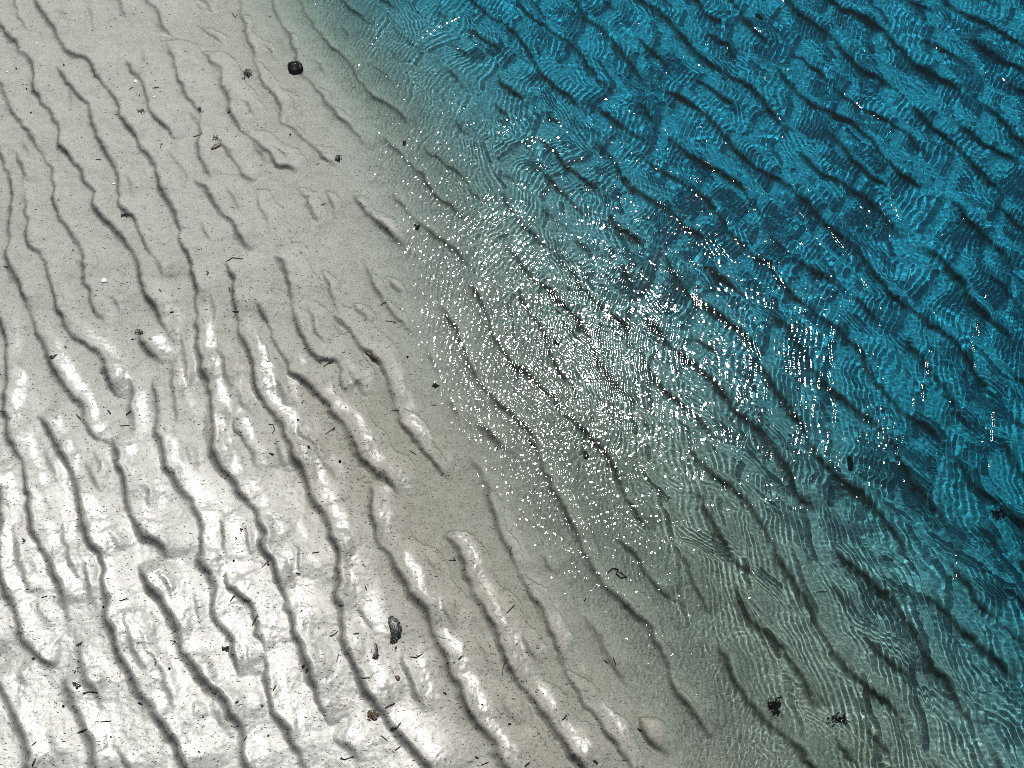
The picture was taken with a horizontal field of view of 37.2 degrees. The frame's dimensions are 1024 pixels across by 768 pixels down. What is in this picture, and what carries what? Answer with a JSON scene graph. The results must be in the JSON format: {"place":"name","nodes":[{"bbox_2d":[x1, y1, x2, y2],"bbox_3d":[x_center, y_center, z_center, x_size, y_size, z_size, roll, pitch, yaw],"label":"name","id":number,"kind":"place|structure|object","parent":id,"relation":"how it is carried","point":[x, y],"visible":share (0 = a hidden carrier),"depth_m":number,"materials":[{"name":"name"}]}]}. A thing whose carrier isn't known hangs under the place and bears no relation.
{"place":"outdoors","nodes":[
{"label":"outdoors","id":0,"kind":"place"},
{"bbox_2d":[0,0,692,767],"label":"sand","id":1,"kind":"structure","parent":0,"point":[66,124],"depth_m":7.44,"materials":[{"name":"beige sand"}]},
{"bbox_2d":[211,143,220,149],"bbox_3d":[-1.699,-1.365,8.736,0.036,0.018,0.086,37,63,23],"label":"leaf","id":2,"kind":"object","parent":1,"relation":"on","point":[217,145],"visible":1,"depth_m":8.73,"materials":[{"name":"beige plant"}]},
{"bbox_2d":[289,61,302,71],"bbox_3d":[-1.301,-1.901,9.138,0.104,0.046,0.120,0,55,0],"label":"stone","id":3,"kind":"object","parent":1,"relation":"on","point":[295,66],"visible":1,"depth_m":9.12,"materials":[{"name":"black stone"}]},
{"bbox_2d":[1,0,637,767],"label":"shell grit","id":4,"kind":"object","parent":1,"relation":"on","point":[223,552],"visible":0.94,"depth_m":7.15,"materials":[{"name":"white"}]},
{"bbox_2d":[0,0,656,767],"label":"weed litter","id":5,"kind":"object","parent":1,"relation":"on","point":[232,544],"visible":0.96,"depth_m":7.15,"materials":[{"name":"black plant"}]},
{"bbox_2d":[367,710,378,718],"bbox_3d":[-0.617,1.468,6.755,0.053,0.014,0.044,0,55,0],"label":"seaweed","id":6,"kind":"object","parent":1,"relation":"on","point":[372,714],"visible":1,"depth_m":6.75,"materials":[{"name":"brown plant"}]},
{"bbox_2d":[388,616,402,644],"bbox_3d":[-0.535,1.127,6.991,0.065,0.034,0.158,-6,55,-4],"label":"stone","id":7,"kind":"object","parent":1,"relation":"on","point":[395,627],"visible":1,"depth_m":6.98,"materials":[{"name":"grey stone"}]},
{"bbox_2d":[372,643,378,659],"bbox_3d":[-0.619,1.214,6.917,0.031,0.024,0.092,0,55,0],"label":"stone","id":8,"kind":"object","parent":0,"point":[375,656],"visible":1,"depth_m":6.90,"materials":[{"name":"grey stone"}]},
{"bbox_2d":[160,0,1023,767],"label":"water","id":9,"kind":"structure","parent":0,"point":[728,362],"depth_m":8.02,"materials":[{"name":"liquid"}]},
{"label":"thin water film","id":10,"kind":"structure","parent":9,"relation":"on","visible":0},
{"bbox_2d":[365,351,377,361],"bbox_3d":[-0.731,-0.144,7.899,0.022,0.028,0.109,-38,63,-23],"label":"bark piece","id":11,"kind":"object","parent":10,"relation":"on","point":[372,357],"visible":1,"depth_m":7.89,"materials":[{"name":"brown plant"}]}
]}

